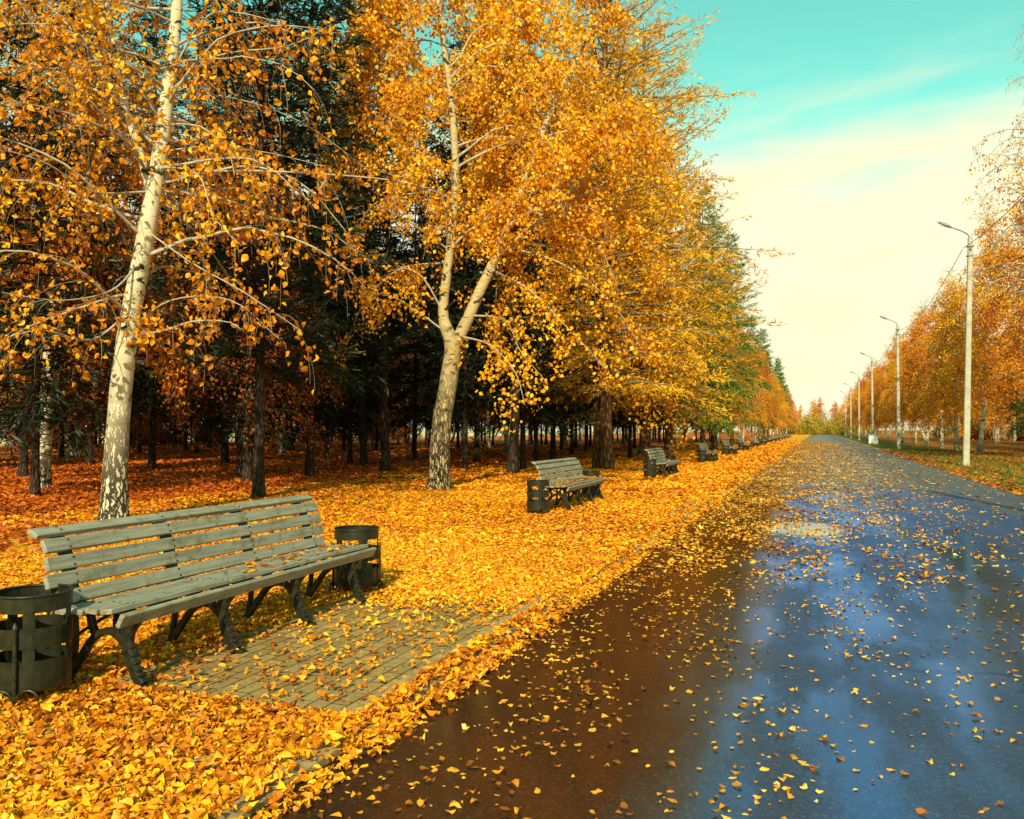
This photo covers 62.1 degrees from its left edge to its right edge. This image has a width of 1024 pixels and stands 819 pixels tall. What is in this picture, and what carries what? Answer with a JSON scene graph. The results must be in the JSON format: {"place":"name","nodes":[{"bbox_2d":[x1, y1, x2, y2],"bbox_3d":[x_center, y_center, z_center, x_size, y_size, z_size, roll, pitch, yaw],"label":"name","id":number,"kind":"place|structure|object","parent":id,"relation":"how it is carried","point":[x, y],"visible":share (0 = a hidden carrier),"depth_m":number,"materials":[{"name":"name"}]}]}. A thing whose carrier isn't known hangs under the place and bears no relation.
{"place":"outdoors","nodes":[
{"label":"outdoors","id":0,"kind":"place"},
{"bbox_2d":[0,430,1023,816],"bbox_3d":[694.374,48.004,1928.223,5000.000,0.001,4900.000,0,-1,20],"label":"ground","id":1,"kind":"structure","parent":0,"point":[880,444],"depth_m":87.96,"materials":[{"name":"brown soil"}]},
{"bbox_2d":[0,584,73,709],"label":"litter bin","id":2,"kind":"object","parent":1,"relation":"on","point":[35,654],"visible":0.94,"depth_m":4.59,"materials":[{"name":"grey metal"}]},
{"bbox_2d":[0,135,112,476],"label":"rowan tree","id":3,"kind":"object","parent":1,"relation":"on","point":[23,471],"visible":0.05,"depth_m":26.82,"materials":[{"name":"orange plant"}]},
{"bbox_2d":[0,110,113,440],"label":"pine tree","id":4,"kind":"object","parent":1,"relation":"on","point":[18,430],"visible":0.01,"depth_m":40.29,"materials":[{"name":"green plant"}]},
{"bbox_2d":[55,251,104,456],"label":"pine tree","id":5,"kind":"object","parent":1,"relation":"on","point":[61,452],"visible":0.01,"depth_m":45.42,"materials":[{"name":"green plant"}]},
{"bbox_2d":[0,0,167,495],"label":"pine tree","id":6,"kind":"object","parent":1,"relation":"on","point":[35,418],"visible":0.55,"depth_m":18.80,"materials":[{"name":"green plant"}]},
{"bbox_2d":[49,45,161,463],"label":"pine tree","id":7,"kind":"object","parent":1,"relation":"on","point":[90,448],"visible":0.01,"depth_m":36.68,"materials":[{"name":"green plant"}]},
{"bbox_2d":[0,0,214,487],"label":"birch tree","id":8,"kind":"object","parent":1,"relation":"on","point":[46,460],"visible":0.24,"depth_m":21.74,"materials":[{"name":"orange plant"}]},
{"bbox_2d":[77,291,160,447],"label":"rowan tree","id":9,"kind":"object","parent":1,"relation":"on","point":[135,422],"visible":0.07,"depth_m":44.82,"materials":[{"name":"orange plant"}]},
{"bbox_2d":[97,424,168,444],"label":"shrub","id":10,"kind":"object","parent":1,"relation":"on","point":[132,440],"visible":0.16,"depth_m":80.42,"materials":[{"name":"orange plant"}]},
{"bbox_2d":[97,309,174,451],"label":"rowan tree","id":11,"kind":"object","parent":1,"relation":"on","point":[139,448],"visible":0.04,"depth_m":53.81,"materials":[{"name":"orange plant"}]},
{"bbox_2d":[98,110,214,440],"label":"pine tree","id":12,"kind":"object","parent":1,"relation":"on","point":[163,407],"visible":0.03,"depth_m":40.81,"materials":[{"name":"green plant"}]},
{"bbox_2d":[80,0,233,469],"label":"pine tree","id":13,"kind":"object","parent":1,"relation":"on","point":[138,383],"visible":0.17,"depth_m":31.74,"materials":[{"name":"green plant"}]},
{"bbox_2d":[141,423,213,444],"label":"shrub","id":14,"kind":"object","parent":1,"relation":"on","point":[170,437],"visible":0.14,"depth_m":85.02,"materials":[{"name":"orange plant"}]},
{"bbox_2d":[147,205,216,450],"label":"pine tree","id":15,"kind":"object","parent":1,"relation":"on","point":[185,445],"visible":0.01,"depth_m":58.43,"materials":[{"name":"green plant"}]},
{"bbox_2d":[156,165,233,454],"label":"pine tree","id":16,"kind":"object","parent":1,"relation":"on","point":[196,449],"visible":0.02,"depth_m":51.62,"materials":[{"name":"green plant"}]},
{"bbox_2d":[149,13,282,464],"bbox_3d":[-12.182,-7.582,37.700,6.841,19.979,6.620,-1,-2,43],"label":"pine tree","id":17,"kind":"object","parent":1,"relation":"on","point":[225,455],"visible":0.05,"depth_m":36.87,"materials":[{"name":"green plant"}]},
{"bbox_2d":[0,0,460,519],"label":"birch tree","id":18,"kind":"object","parent":1,"relation":"on","point":[114,500],"visible":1,"depth_m":13.40,"materials":[{"name":"orange plant"}]},
{"bbox_2d":[154,14,317,478],"bbox_3d":[-8.254,-5.035,25.417,5.142,14.292,5.432,0,-1,8],"label":"pine tree","id":19,"kind":"object","parent":1,"relation":"on","point":[239,437],"visible":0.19,"depth_m":25.09,"materials":[{"name":"green plant"}]},
{"bbox_2d":[149,83,345,480],"bbox_3d":[-7.520,-3.692,24.527,5.492,11.662,5.300,0,-1,-9],"label":"pine tree","id":20,"kind":"object","parent":1,"relation":"on","point":[247,472],"visible":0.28,"depth_m":24.29,"materials":[{"name":"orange plant"}]},
{"bbox_2d":[211,245,298,444],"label":"pine tree","id":21,"kind":"object","parent":1,"relation":"on","point":[265,413],"visible":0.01,"depth_m":43.84,"materials":[{"name":"green plant"}]},
{"bbox_2d":[115,0,407,497],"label":"pine tree","id":22,"kind":"object","parent":1,"relation":"on","point":[317,283],"visible":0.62,"depth_m":18.39,"materials":[{"name":"green plant"}]},
{"bbox_2d":[105,592,522,712],"bbox_3d":[-1.108,1.661,6.095,1.660,0.072,3.010,0,-1,20],"label":"paved pad","id":23,"kind":"object","parent":1,"relation":"on","point":[309,696],"visible":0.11,"depth_m":5.55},
{"bbox_2d":[27,494,375,687],"bbox_3d":[-1.994,1.176,6.153,0.759,0.902,2.902,0,-1,20],"label":"park bench","id":24,"kind":"object","parent":23,"relation":"on","point":[129,619],"visible":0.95,"depth_m":5.71,"materials":[{"name":"paint"}]},
{"bbox_2d":[210,0,422,475],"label":"pine tree","id":25,"kind":"object","parent":1,"relation":"on","point":[353,380],"visible":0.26,"depth_m":27.82,"materials":[{"name":"green plant"}]},
{"bbox_2d":[274,156,377,458],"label":"pine tree","id":26,"kind":"object","parent":1,"relation":"on","point":[298,425],"visible":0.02,"depth_m":41.42,"materials":[{"name":"green plant"}]},
{"bbox_2d":[278,111,416,464],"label":"pine tree","id":27,"kind":"object","parent":1,"relation":"on","point":[374,401],"visible":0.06,"depth_m":36.34,"materials":[{"name":"green plant"}]},
{"bbox_2d":[0,442,697,557],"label":"fallen leaves","id":28,"kind":"object","parent":1,"relation":"on","point":[11,481],"visible":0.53,"depth_m":27.33,"materials":[{"name":"orange plant"}]},
{"bbox_2d":[315,212,389,450],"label":"pine tree","id":29,"kind":"object","parent":1,"relation":"on","point":[344,441],"visible":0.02,"depth_m":56.38,"materials":[{"name":"green plant"}]},
{"bbox_2d":[329,525,382,591],"bbox_3d":[-1.421,1.383,7.771,0.458,0.610,0.411,0,-1,3],"label":"litter bin","id":30,"kind":"object","parent":1,"relation":"on","point":[368,574],"visible":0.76,"depth_m":7.64,"materials":[{"name":"grey metal"}]},
{"bbox_2d":[291,0,436,466],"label":"pine tree","id":31,"kind":"object","parent":1,"relation":"on","point":[392,350],"visible":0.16,"depth_m":34.20,"materials":[{"name":"green plant"}]},
{"bbox_2d":[347,339,407,449],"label":"rowan tree","id":32,"kind":"object","parent":1,"relation":"on","point":[376,437],"visible":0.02,"depth_m":60.17,"materials":[{"name":"orange plant"}]},
{"bbox_2d":[291,0,477,471],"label":"birch tree","id":33,"kind":"object","parent":1,"relation":"on","point":[370,22],"visible":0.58,"depth_m":29.81,"materials":[{"name":"orange plant"}]},
{"bbox_2d":[0,441,800,818],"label":"fallen leaves","id":34,"kind":"object","parent":1,"relation":"on","point":[488,569],"depth_m":6.07,"materials":[{"name":"plant"}]},
{"bbox_2d":[373,295,438,453],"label":"rowan tree","id":35,"kind":"object","parent":1,"relation":"on","point":[418,402],"visible":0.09,"depth_m":51.07,"materials":[{"name":"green plant"}]},
{"bbox_2d":[367,197,456,458],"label":"pine tree","id":36,"kind":"object","parent":1,"relation":"on","point":[413,409],"visible":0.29,"depth_m":42.10,"materials":[{"name":"green plant"}]},
{"bbox_2d":[397,210,442,447],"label":"pine tree","id":37,"kind":"object","parent":1,"relation":"on","point":[426,440],"visible":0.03,"depth_m":67.80,"materials":[{"name":"green plant"}]},
{"bbox_2d":[417,244,471,438],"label":"pine tree","id":38,"kind":"object","parent":1,"relation":"on","point":[437,366],"visible":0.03,"depth_m":58.09,"materials":[{"name":"green plant"}]},
{"bbox_2d":[347,597,545,712],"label":"kerb","id":39,"kind":"structure","parent":1,"relation":"on","point":[407,678],"depth_m":5.42,"materials":[{"name":"concrete"}]},
{"bbox_2d":[429,248,485,448],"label":"pine tree","id":40,"kind":"object","parent":1,"relation":"on","point":[457,438],"visible":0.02,"depth_m":62.27,"materials":[{"name":"green plant"}]},
{"bbox_2d":[407,116,519,456],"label":"pine tree","id":41,"kind":"object","parent":1,"relation":"on","point":[471,346],"visible":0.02,"depth_m":44.69,"materials":[{"name":"green plant"}]},
{"bbox_2d":[388,23,546,468],"bbox_3d":[-1.647,-5.991,31.407,5.978,16.494,6.395,0,-1,-12],"label":"pine tree","id":42,"kind":"object","parent":1,"relation":"on","point":[463,378],"visible":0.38,"depth_m":30.93,"materials":[{"name":"green plant"}]},
{"bbox_2d":[413,67,548,461],"bbox_3d":[-1.302,-6.841,38.358,6.344,18.529,6.140,0,-1,-20],"label":"pine tree","id":43,"kind":"object","parent":1,"relation":"on","point":[476,457],"visible":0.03,"depth_m":38.47,"materials":[{"name":"green plant"}]},
{"bbox_2d":[208,446,792,818],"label":"road kerb","id":44,"kind":"structure","parent":1,"relation":"on","point":[307,764],"depth_m":3.78,"materials":[{"name":"concrete"}]},
{"bbox_2d":[460,268,543,452],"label":"pine tree","id":45,"kind":"object","parent":1,"relation":"on","point":[506,442],"visible":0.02,"depth_m":52.22,"materials":[{"name":"orange plant"}]},
{"bbox_2d":[392,0,628,472],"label":"birch tree","id":46,"kind":"object","parent":1,"relation":"on","point":[530,15],"visible":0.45,"depth_m":28.34,"materials":[{"name":"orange plant"}]},
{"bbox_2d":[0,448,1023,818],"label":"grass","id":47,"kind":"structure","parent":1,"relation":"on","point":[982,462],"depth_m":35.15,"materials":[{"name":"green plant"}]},
{"bbox_2d":[332,0,707,489],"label":"birch tree","id":48,"kind":"object","parent":1,"relation":"on","point":[568,156],"visible":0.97,"depth_m":20.87,"materials":[{"name":"orange plant"}]},
{"bbox_2d":[451,54,606,468],"bbox_3d":[0.509,-5.775,31.781,5.785,16.079,6.111,1,-2,-38],"label":"pine tree","id":49,"kind":"object","parent":1,"relation":"on","point":[543,417],"visible":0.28,"depth_m":31.45,"materials":[{"name":"green plant"}]},
{"bbox_2d":[482,151,592,460],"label":"pine tree","id":50,"kind":"object","parent":1,"relation":"on","point":[536,455],"visible":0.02,"depth_m":39.66,"materials":[{"name":"green plant"}]},
{"bbox_2d":[526,480,549,513],"bbox_3d":[0.459,1.557,15.000,0.411,0.610,0.458,1,-2,-26],"label":"litter bin","id":51,"kind":"object","parent":1,"relation":"on","point":[540,503],"visible":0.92,"depth_m":14.84,"materials":[{"name":"grey metal"}]},
{"bbox_2d":[504,58,592,459],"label":"pine tree","id":52,"kind":"object","parent":1,"relation":"on","point":[553,455],"visible":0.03,"depth_m":40.98,"materials":[{"name":"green plant"}]},
{"bbox_2d":[525,255,617,454],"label":"pine tree","id":53,"kind":"object","parent":1,"relation":"on","point":[572,450],"visible":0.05,"depth_m":47.18,"materials":[{"name":"green plant"}]},
{"bbox_2d":[548,239,618,451],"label":"pine tree","id":54,"kind":"object","parent":1,"relation":"on","point":[585,429],"visible":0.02,"depth_m":57.46,"materials":[{"name":"green plant"}]},
{"bbox_2d":[582,470,599,496],"bbox_3d":[1.712,1.641,18.480,0.411,0.610,0.458,0,-1,-5],"label":"litter bin","id":55,"kind":"object","parent":1,"relation":"on","point":[593,490],"visible":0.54,"depth_m":18.30,"materials":[{"name":"grey metal"}]},
{"bbox_2d":[427,0,793,468],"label":"larch tree","id":56,"kind":"object","parent":1,"relation":"on","point":[602,455],"visible":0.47,"depth_m":31.45,"materials":[{"name":"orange plant"}]},
{"bbox_2d":[517,29,714,454],"bbox_3d":[4.285,-7.372,36.773,9.268,19.679,8.943,0,-1,-3],"label":"birch tree","id":57,"kind":"object","parent":1,"relation":"on","point":[639,317],"visible":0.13,"depth_m":35.96,"materials":[{"name":"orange plant"}]},
{"bbox_2d":[612,291,658,448],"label":"pine tree","id":58,"kind":"object","parent":1,"relation":"on","point":[634,436],"visible":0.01,"depth_m":63.15,"materials":[{"name":"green plant"}]},
{"bbox_2d":[585,193,686,457],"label":"pine tree","id":59,"kind":"object","parent":1,"relation":"on","point":[630,452],"visible":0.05,"depth_m":43.85,"materials":[{"name":"green plant"}]},
{"bbox_2d":[643,459,656,477],"bbox_3d":[4.211,1.820,25.922,0.411,0.610,0.458,-1,-1,22],"label":"litter bin","id":60,"kind":"object","parent":1,"relation":"on","point":[649,471],"visible":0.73,"depth_m":25.76,"materials":[{"name":"grey metal"}]},
{"bbox_2d":[561,4,763,459],"bbox_3d":[6.150,-8.415,41.308,10.981,21.823,11.202,1,-1,-21],"label":"larch tree","id":61,"kind":"object","parent":1,"relation":"on","point":[644,443],"visible":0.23,"depth_m":40.39,"materials":[{"name":"orange plant"}]},
{"bbox_2d":[645,448,680,476],"bbox_3d":[4.937,1.715,27.614,0.759,0.902,2.902,0,-1,19],"label":"park bench","id":62,"kind":"object","parent":1,"relation":"on","point":[665,464],"visible":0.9,"depth_m":27.39,"materials":[{"name":"paint"}]},
{"bbox_2d":[612,145,752,455],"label":"larch tree","id":63,"kind":"object","parent":1,"relation":"on","point":[668,444],"visible":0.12,"depth_m":47.85,"materials":[{"name":"orange plant"}]},
{"bbox_2d":[697,443,719,461],"bbox_3d":[9.162,2.003,39.493,0.759,0.900,2.882,0,-1,19],"label":"park bench","id":64,"kind":"object","parent":1,"relation":"on","point":[712,455],"visible":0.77,"depth_m":39.10,"materials":[{"name":"paint"}]},
{"bbox_2d":[671,185,749,448],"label":"pine tree","id":65,"kind":"object","parent":1,"relation":"on","point":[726,387],"visible":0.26,"depth_m":54.18,"materials":[{"name":"green plant"}]},
{"bbox_2d":[689,308,755,446],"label":"birch tree","id":66,"kind":"object","parent":1,"relation":"on","point":[735,413],"visible":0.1,"depth_m":68.27,"materials":[{"name":"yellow plant"}]},
{"bbox_2d":[691,232,772,445],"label":"pine tree","id":67,"kind":"object","parent":1,"relation":"on","point":[748,347],"visible":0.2,"depth_m":75.49,"materials":[{"name":"green plant"}]},
{"bbox_2d":[673,209,791,449],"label":"larch tree","id":68,"kind":"object","parent":1,"relation":"on","point":[713,444],"visible":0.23,"depth_m":60.37,"materials":[{"name":"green plant"}]},
{"bbox_2d":[709,326,774,443],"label":"birch tree","id":69,"kind":"object","parent":1,"relation":"on","point":[761,394],"visible":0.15,"depth_m":83.30,"materials":[{"name":"yellow plant"}]},
{"bbox_2d":[729,345,771,441],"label":"birch tree","id":70,"kind":"object","parent":1,"relation":"on","point":[763,425],"visible":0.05,"depth_m":100.50,"materials":[{"name":"orange plant"}]},
{"bbox_2d":[733,315,772,436],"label":"pine tree","id":71,"kind":"object","parent":1,"relation":"on","point":[759,347],"visible":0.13,"depth_m":108.65,"materials":[{"name":"green plant"}]},
{"bbox_2d":[752,328,784,439],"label":"pine tree","id":72,"kind":"object","parent":1,"relation":"on","point":[763,334],"visible":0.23,"depth_m":132.41,"materials":[{"name":"green plant"}]},
{"bbox_2d":[754,341,784,440],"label":"birch tree","id":73,"kind":"object","parent":1,"relation":"on","point":[764,371],"visible":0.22,"depth_m":116.07,"materials":[{"name":"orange plant"}]},
{"bbox_2d":[769,370,787,437],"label":"birch tree","id":74,"kind":"object","parent":1,"relation":"on","point":[782,402],"visible":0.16,"depth_m":155.82,"materials":[{"name":"orange plant"}]},
{"bbox_2d":[772,357,791,436],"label":"tree","id":75,"kind":"object","parent":1,"relation":"on","point":[780,378],"visible":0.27,"depth_m":187.82,"materials":[{"name":"green plant"}]},
{"bbox_2d":[785,386,799,435],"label":"birch tree","id":76,"kind":"object","parent":1,"relation":"on","point":[790,403],"visible":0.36,"depth_m":226.67,"materials":[{"name":"orange plant"}]},
{"bbox_2d":[853,364,877,433],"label":"birch tree","id":77,"kind":"object","parent":1,"relation":"on","point":[864,384],"visible":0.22,"depth_m":173.29,"materials":[{"name":"orange plant"}]},
{"bbox_2d":[860,352,873,433],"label":"street lamp","id":78,"kind":"object","parent":1,"relation":"on","point":[872,418],"visible":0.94,"depth_m":94.94,"materials":[{"name":"concrete"}]},
{"bbox_2d":[857,376,883,434],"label":"birch tree","id":79,"kind":"object","parent":1,"relation":"on","point":[863,407],"visible":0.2,"depth_m":155.88,"materials":[{"name":"orange plant"}]},
{"bbox_2d":[860,360,894,434],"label":"birch tree","id":80,"kind":"object","parent":1,"relation":"on","point":[865,404],"visible":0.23,"depth_m":147.16,"materials":[{"name":"orange plant"}]},
{"bbox_2d":[862,356,900,439],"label":"birch tree","id":81,"kind":"object","parent":1,"relation":"on","point":[880,370],"visible":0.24,"depth_m":130.03,"materials":[{"name":"orange plant"}]},
{"bbox_2d":[870,350,908,440],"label":"birch tree","id":82,"kind":"object","parent":1,"relation":"on","point":[879,417],"visible":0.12,"depth_m":121.04,"materials":[{"name":"orange plant"}]},
{"bbox_2d":[880,316,900,448],"bbox_3d":[28.762,-2.058,64.676,1.386,10.234,0.330,0,-2,20],"label":"street lamp","id":83,"kind":"object","parent":1,"relation":"on","point":[898,390],"visible":0.99,"depth_m":64.38,"materials":[{"name":"concrete"}]},
{"bbox_2d":[875,334,924,441],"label":"birch tree","id":84,"kind":"object","parent":1,"relation":"on","point":[887,398],"visible":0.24,"depth_m":103.63,"materials":[{"name":"orange plant"}]},
{"bbox_2d":[888,344,936,442],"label":"birch tree","id":85,"kind":"object","parent":1,"relation":"on","point":[914,423],"visible":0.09,"depth_m":94.86,"materials":[{"name":"orange plant"}]},
{"bbox_2d":[886,298,939,442],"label":"birch tree","id":86,"kind":"object","parent":1,"relation":"on","point":[903,359],"visible":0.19,"depth_m":87.01,"materials":[{"name":"orange plant"}]},
{"bbox_2d":[885,300,962,445],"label":"birch tree","id":87,"kind":"object","parent":1,"relation":"on","point":[917,329],"visible":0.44,"depth_m":77.95,"materials":[{"name":"orange plant"}]},
{"bbox_2d":[903,294,980,448],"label":"birch tree","id":88,"kind":"object","parent":1,"relation":"on","point":[960,425],"visible":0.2,"depth_m":68.97,"materials":[{"name":"orange plant"}]},
{"bbox_2d":[879,449,1023,495],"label":"fallen leaves","id":89,"kind":"object","parent":1,"relation":"on","point":[987,483],"visible":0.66,"depth_m":36.25,"materials":[{"name":"orange plant"}]},
{"bbox_2d":[906,263,1003,450],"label":"birch tree","id":90,"kind":"object","parent":1,"relation":"on","point":[933,391],"visible":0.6,"depth_m":59.86,"materials":[{"name":"orange plant"}]},
{"bbox_2d":[938,222,973,465],"bbox_3d":[18.403,-2.777,35.460,1.386,10.234,0.330,1,-1,20],"label":"street lamp","id":91,"kind":"object","parent":1,"relation":"on","point":[967,403],"visible":0.98,"depth_m":35.17,"materials":[{"name":"concrete"}]},
{"bbox_2d":[948,419,992,439],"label":"shrub","id":92,"kind":"object","parent":1,"relation":"on","point":[974,435],"visible":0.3,"depth_m":124.35,"materials":[{"name":"brown plant"}]},
{"bbox_2d":[933,192,1023,453],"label":"birch tree","id":93,"kind":"object","parent":1,"relation":"on","point":[985,375],"visible":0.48,"depth_m":53.31,"materials":[{"name":"orange plant"}]},
{"bbox_2d":[957,9,1023,322],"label":"birch tree","id":94,"kind":"object","parent":1,"relation":"on","point":[1007,235],"visible":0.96,"depth_m":36.86,"materials":[{"name":"orange plant"}]},
{"bbox_2d":[959,194,1023,420],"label":"birch tree","id":95,"kind":"object","parent":1,"relation":"on","point":[1008,344],"visible":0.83,"depth_m":44.78,"materials":[{"name":"orange plant"}]},
{"bbox_2d":[970,334,1022,443],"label":"birch tree","id":96,"kind":"object","parent":1,"relation":"on","point":[995,427],"visible":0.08,"depth_m":91.66,"materials":[{"name":"orange plant"}]},
{"bbox_2d":[970,315,1023,445],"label":"birch tree","id":97,"kind":"object","parent":1,"relation":"on","point":[1014,443],"visible":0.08,"depth_m":81.84,"materials":[{"name":"orange plant"}]},
{"bbox_2d":[995,294,1023,438],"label":"pine tree","id":98,"kind":"object","parent":1,"relation":"on","point":[1018,409],"visible":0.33,"depth_m":72.01,"materials":[{"name":"orange plant"}]},
{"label":"paved pad","id":99,"kind":"structure","parent":1,"relation":"on","visible":0},
{"bbox_2d":[532,457,605,510],"bbox_3d":[1.189,1.431,16.705,0.759,0.900,2.882,0,-1,20],"label":"park bench","id":100,"kind":"object","parent":99,"relation":"on","point":[585,485],"visible":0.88,"depth_m":16.38,"materials":[{"name":"paint"}]},
{"bbox_2d":[220,476,598,572],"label":"scattered leaves","id":101,"kind":"object","parent":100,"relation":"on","point":[251,563],"visible":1,"depth_m":6.86,"materials":[{"name":"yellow plant"}]},
{"bbox_2d":[0,0,1023,429],"label":"sky","id":102,"kind":"structure","parent":0,"point":[858,133],"materials":[{"name":"white"}]},
{"bbox_2d":[246,434,1023,818],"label":"road","id":103,"kind":"structure","parent":0,"point":[988,774],"depth_m":4.88,"materials":[{"name":"grey asphalt"}]},
{"bbox_2d":[270,442,1023,818],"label":"scattered leaves","id":104,"kind":"object","parent":103,"relation":"on","point":[784,466],"visible":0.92,"depth_m":9.62,"materials":[{"name":"orange plant"}]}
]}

